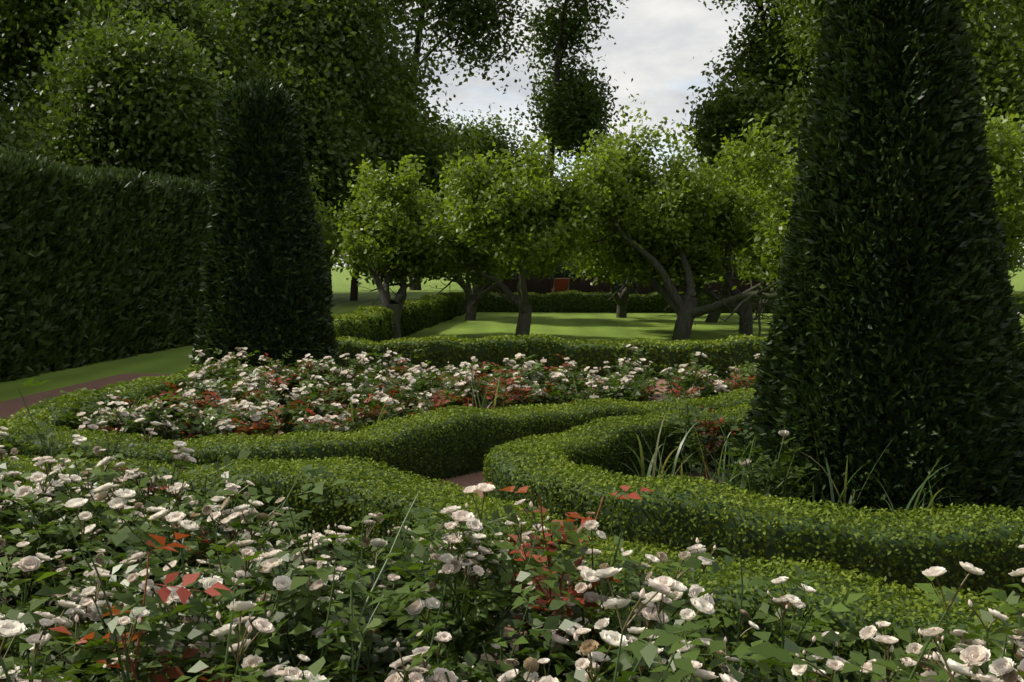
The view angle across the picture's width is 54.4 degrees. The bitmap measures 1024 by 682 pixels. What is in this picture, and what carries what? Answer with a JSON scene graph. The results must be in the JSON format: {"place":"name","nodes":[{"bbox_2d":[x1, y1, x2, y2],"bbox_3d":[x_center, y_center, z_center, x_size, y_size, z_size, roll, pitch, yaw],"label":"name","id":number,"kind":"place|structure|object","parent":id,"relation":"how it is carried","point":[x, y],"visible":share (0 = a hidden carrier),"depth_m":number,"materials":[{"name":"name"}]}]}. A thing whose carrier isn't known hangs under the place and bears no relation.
{"place":"outdoors","nodes":[
{"label":"outdoors","id":0,"kind":"place"},
{"bbox_2d":[0,373,734,680],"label":"gravel paths","id":1,"kind":"structure","parent":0,"point":[8,408],"depth_m":12.06,"materials":[{"name":"brown gravel"}]},
{"bbox_2d":[0,363,218,431],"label":"hedge","id":2,"kind":"object","parent":1,"relation":"on","point":[91,393],"depth_m":8.82,"materials":[{"name":"green plant"}]},
{"bbox_2d":[0,548,565,678],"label":"plant","id":3,"kind":"object","parent":1,"relation":"on","point":[296,557],"visible":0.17,"depth_m":4.33,"materials":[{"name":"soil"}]},
{"bbox_2d":[0,378,1023,681],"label":"rose bushes","id":4,"kind":"object","parent":3,"relation":"on","point":[96,644],"depth_m":2.71,"materials":[{"name":"green plant"}]},
{"bbox_2d":[99,355,959,681],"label":"perennial strap leaves","id":5,"kind":"object","parent":3,"relation":"on","point":[719,469],"visible":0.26,"depth_m":6.18,"materials":[{"name":"green plant"}]},
{"bbox_2d":[0,388,755,481],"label":"hedge","id":6,"kind":"object","parent":1,"relation":"on","point":[93,435],"depth_m":7.23,"materials":[{"name":"green plant"}]},
{"bbox_2d":[155,394,669,439],"bbox_3d":[0.725,0.853,9.669,8.950,0.001,5.250,0,4,0],"label":"plant","id":7,"kind":"object","parent":1,"relation":"on","point":[660,397],"depth_m":11.43,"materials":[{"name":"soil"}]},
{"bbox_2d":[61,344,765,442],"bbox_3d":[-0.439,0.502,9.321,6.432,0.790,4.735,0,4,0],"label":"flower bed","id":8,"kind":"object","parent":7,"relation":"on","point":[270,424],"depth_m":9.21,"materials":[{"name":"plant"}]},
{"bbox_2d":[732,363,759,382],"bbox_3d":[4.044,0.495,11.389,3.020,0.513,0.574,0,4,-4],"label":"box hedge","id":9,"kind":"object","parent":7,"relation":"on","point":[743,366],"depth_m":11.24,"materials":[{"name":"green plant"}]},
{"bbox_2d":[0,454,1023,681],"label":"hedge","id":10,"kind":"object","parent":1,"relation":"on","point":[497,504],"depth_m":4.25,"materials":[{"name":"green plant"}]},
{"bbox_2d":[633,468,731,490],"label":"soil","id":11,"kind":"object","parent":1,"relation":"on","point":[694,474],"depth_m":7.53,"materials":[{"name":"soil"}]},
{"bbox_2d":[659,391,818,500],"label":"plants","id":12,"kind":"object","parent":11,"relation":"on","point":[761,465],"depth_m":5.62,"materials":[{"name":"green plant"}]},
{"bbox_2d":[726,0,1023,518],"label":"yew topiary cone","id":13,"kind":"object","parent":11,"relation":"on","point":[983,242],"depth_m":5.73,"materials":[{"name":"green plant"}]},
{"bbox_2d":[482,401,1023,602],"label":"hedge","id":14,"kind":"object","parent":1,"relation":"on","point":[570,466],"depth_m":4.96,"materials":[{"name":"green plant"}]},
{"bbox_2d":[330,292,467,342],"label":"hedge","id":15,"kind":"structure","parent":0,"point":[356,314],"depth_m":22.03,"materials":[{"name":"green plant"}]},
{"bbox_2d":[0,266,1023,401],"bbox_3d":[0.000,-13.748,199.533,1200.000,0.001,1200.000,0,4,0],"label":"lawn","id":16,"kind":"structure","parent":0,"point":[594,326],"depth_m":24.92,"materials":[{"name":"green plant"}]},
{"bbox_2d":[0,15,78,163],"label":"park tree","id":17,"kind":"object","parent":16,"relation":"on","point":[9,137],"visible":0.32,"depth_m":23.55,"materials":[{"name":"green plant"}]},
{"bbox_2d":[0,0,101,147],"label":"park tree","id":18,"kind":"object","parent":16,"relation":"on","point":[30,23],"depth_m":46.49,"materials":[{"name":"green plant"}]},
{"bbox_2d":[0,145,210,381],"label":"hedge","id":19,"kind":"object","parent":16,"relation":"on","point":[20,169],"depth_m":16.05,"materials":[{"name":"green plant"}]},
{"bbox_2d":[5,0,239,185],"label":"park tree","id":20,"kind":"object","parent":16,"relation":"on","point":[127,94],"depth_m":26.99,"materials":[{"name":"green plant"}]},
{"bbox_2d":[0,0,284,168],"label":"park tree","id":21,"kind":"object","parent":16,"relation":"on","point":[191,16],"visible":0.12,"depth_m":33.02,"materials":[{"name":"green plant"}]},
{"bbox_2d":[190,0,243,76],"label":"park tree","id":22,"kind":"object","parent":16,"relation":"on","point":[211,6],"depth_m":51.76,"materials":[{"name":"green plant"}]},
{"bbox_2d":[189,77,342,394],"bbox_3d":[-3.194,-1.318,12.590,2.034,3.999,2.007,0,4,0],"label":"yew topiary cone","id":23,"kind":"object","parent":16,"relation":"on","point":[208,321],"depth_m":12.12,"materials":[{"name":"green plant"}]},
{"bbox_2d":[204,165,351,276],"bbox_3d":[-7.693,-2.737,28.212,7.130,4.473,5.523,0,4,0],"label":"apple tree","id":24,"kind":"object","parent":16,"relation":"on","point":[331,247],"depth_m":27.74,"materials":[{"name":"green plant"}]},
{"bbox_2d":[220,25,403,243],"bbox_3d":[-9.173,-6.146,37.418,10.183,9.939,9.320,0,4,0],"label":"park tree","id":25,"kind":"object","parent":16,"relation":"on","point":[334,145],"visible":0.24,"depth_m":35.56,"materials":[{"name":"green plant"}]},
{"bbox_2d":[198,0,455,201],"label":"park tree","id":26,"kind":"object","parent":16,"relation":"on","point":[345,32],"visible":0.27,"depth_m":37.14,"materials":[{"name":"green plant"}]},
{"bbox_2d":[195,0,472,297],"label":"park tree","id":27,"kind":"object","parent":16,"relation":"on","point":[415,24],"depth_m":47.84,"materials":[{"name":"green plant"}]},
{"bbox_2d":[240,43,486,300],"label":"park tree","id":28,"kind":"object","parent":16,"relation":"on","point":[443,145],"depth_m":41.23,"materials":[{"name":"green plant"}]},
{"bbox_2d":[324,154,460,338],"bbox_3d":[-2.655,-2.097,22.343,3.199,4.108,3.938,0,4,0],"label":"apple tree","id":29,"kind":"object","parent":16,"relation":"on","point":[407,227],"depth_m":21.54,"materials":[{"name":"green plant"}]},
{"bbox_2d":[385,0,548,289],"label":"park tree","id":30,"kind":"object","parent":16,"relation":"on","point":[472,12],"depth_m":58.73,"materials":[{"name":"green plant"}]},
{"bbox_2d":[415,156,583,320],"bbox_3d":[-0.921,-2.971,28.184,3.959,4.954,6.944,-3,5,-34],"label":"apple tree","id":31,"kind":"object","parent":16,"relation":"on","point":[437,204],"depth_m":28.06,"materials":[{"name":"green plant"}]},
{"bbox_2d":[436,102,569,198],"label":"park tree","id":32,"kind":"object","parent":16,"relation":"on","point":[486,141],"visible":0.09,"depth_m":74.62,"materials":[{"name":"green plant"}]},
{"bbox_2d":[418,130,618,335],"bbox_3d":[-0.154,-2.114,20.875,4.593,4.374,5.017,0,4,0],"label":"apple tree","id":33,"kind":"object","parent":16,"relation":"on","point":[557,240],"depth_m":19.68,"materials":[{"name":"green plant"}]},
{"bbox_2d":[551,278,569,291],"bbox_3d":[1.900,-1.953,39.266,0.615,1.060,1.130,-1,4,-8],"label":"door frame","id":34,"kind":"object","parent":16,"relation":"on","point":[562,278],"visible":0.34,"depth_m":39.00,"materials":[{"name":"brown wood"}]},
{"bbox_2d":[554,279,568,291],"bbox_3d":[1.914,-2.175,39.150,0.520,0.569,0.700,-1,4,-8],"label":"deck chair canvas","id":35,"kind":"object","parent":34,"relation":"on","point":[561,285],"visible":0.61,"depth_m":39.03,"materials":[{"name":"fabric"}]},
{"bbox_2d":[508,0,636,174],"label":"park tree","id":36,"kind":"object","parent":16,"relation":"on","point":[580,98],"depth_m":61.59,"materials":[{"name":"green plant"}]},
{"bbox_2d":[561,185,670,317],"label":"apple tree","id":37,"kind":"object","parent":16,"relation":"on","point":[621,298],"depth_m":29.55,"materials":[{"name":"green plant"}]},
{"bbox_2d":[591,155,671,220],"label":"park tree","id":38,"kind":"object","parent":16,"relation":"on","point":[639,192],"visible":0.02,"depth_m":66.48,"materials":[{"name":"green plant"}]},
{"bbox_2d":[553,93,789,339],"bbox_3d":[3.986,-2.434,21.535,8.600,5.714,5.542,3,5,30],"label":"apple tree","id":39,"kind":"object","parent":16,"relation":"on","point":[605,252],"depth_m":21.24,"materials":[{"name":"green plant"}]},
{"bbox_2d":[680,119,711,173],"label":"park tree","id":40,"kind":"object","parent":16,"relation":"on","point":[693,148],"depth_m":81.25,"materials":[{"name":"green plant"}]},
{"bbox_2d":[616,168,775,335],"bbox_3d":[4.219,-2.083,23.488,3.946,3.869,5.440,0,4,0],"label":"apple tree","id":41,"kind":"object","parent":16,"relation":"on","point":[714,257],"depth_m":22.26,"materials":[{"name":"green plant"}]},
{"bbox_2d":[695,133,779,322],"bbox_3d":[6.761,-2.583,27.915,5.730,5.876,6.457,0,4,0],"label":"apple tree","id":42,"kind":"object","parent":16,"relation":"on","point":[736,173],"depth_m":26.59,"materials":[{"name":"green plant"}]},
{"bbox_2d":[666,64,810,202],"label":"park tree","id":43,"kind":"object","parent":16,"relation":"on","point":[729,107],"visible":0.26,"depth_m":51.16,"materials":[{"name":"green plant"}]},
{"bbox_2d":[693,0,811,118],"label":"park tree","id":44,"kind":"object","parent":16,"relation":"on","point":[754,52],"depth_m":59.52,"materials":[{"name":"green plant"}]},
{"bbox_2d":[738,155,791,261],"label":"apple tree","id":45,"kind":"object","parent":16,"relation":"on","point":[762,200],"depth_m":25.65,"materials":[{"name":"green plant"}]},
{"bbox_2d":[721,96,1023,286],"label":"apple tree","id":46,"kind":"object","parent":16,"relation":"on","point":[1001,150],"depth_m":19.52,"materials":[{"name":"green plant"}]},
{"bbox_2d":[744,0,1023,174],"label":"park tree","id":47,"kind":"object","parent":16,"relation":"on","point":[1000,55],"depth_m":31.14,"materials":[{"name":"green plant"}]},
{"bbox_2d":[769,1,999,108],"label":"park tree","id":48,"kind":"object","parent":16,"relation":"on","point":[803,64],"depth_m":56.69,"materials":[{"name":"green plant"}]},
{"bbox_2d":[983,0,1023,145],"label":"park tree","id":49,"kind":"object","parent":16,"relation":"on","point":[1014,3],"visible":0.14,"depth_m":36.73,"materials":[{"name":"green plant"}]},
{"bbox_2d":[0,0,1023,265],"label":"sky","id":50,"kind":"structure","parent":0,"point":[657,41],"materials":[{"name":"white"}]},
{"bbox_2d":[478,250,772,293],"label":"pavilion walls","id":51,"kind":"structure","parent":0,"point":[535,286],"depth_m":39.95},
{"bbox_2d":[496,254,754,294],"bbox_3d":[4.500,-2.500,39.861,10.440,1.970,0.020,0,4,0],"label":"pavilion glass","id":52,"kind":"object","parent":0,"point":[567,273],"visible":0.1,"depth_m":39.84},
{"bbox_2d":[497,252,754,293],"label":"pavilion frames","id":53,"kind":"structure","parent":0,"point":[733,277],"depth_m":39.86,"materials":[{"name":"brown wood"}]},
{"bbox_2d":[335,332,1023,378],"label":"lawn hedge","id":54,"kind":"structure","parent":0,"point":[498,338],"depth_m":14.12,"materials":[{"name":"green plant"}]},
{"bbox_2d":[454,289,1023,313],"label":"hedge","id":55,"kind":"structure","parent":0,"point":[560,294],"depth_m":33.04,"materials":[{"name":"green plant"}]},
{"bbox_2d":[1013,290,1023,349],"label":"roses","id":56,"kind":"object","parent":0,"point":[1020,302],"depth_m":8.01,"materials":[{"name":"green plant"}]}
]}

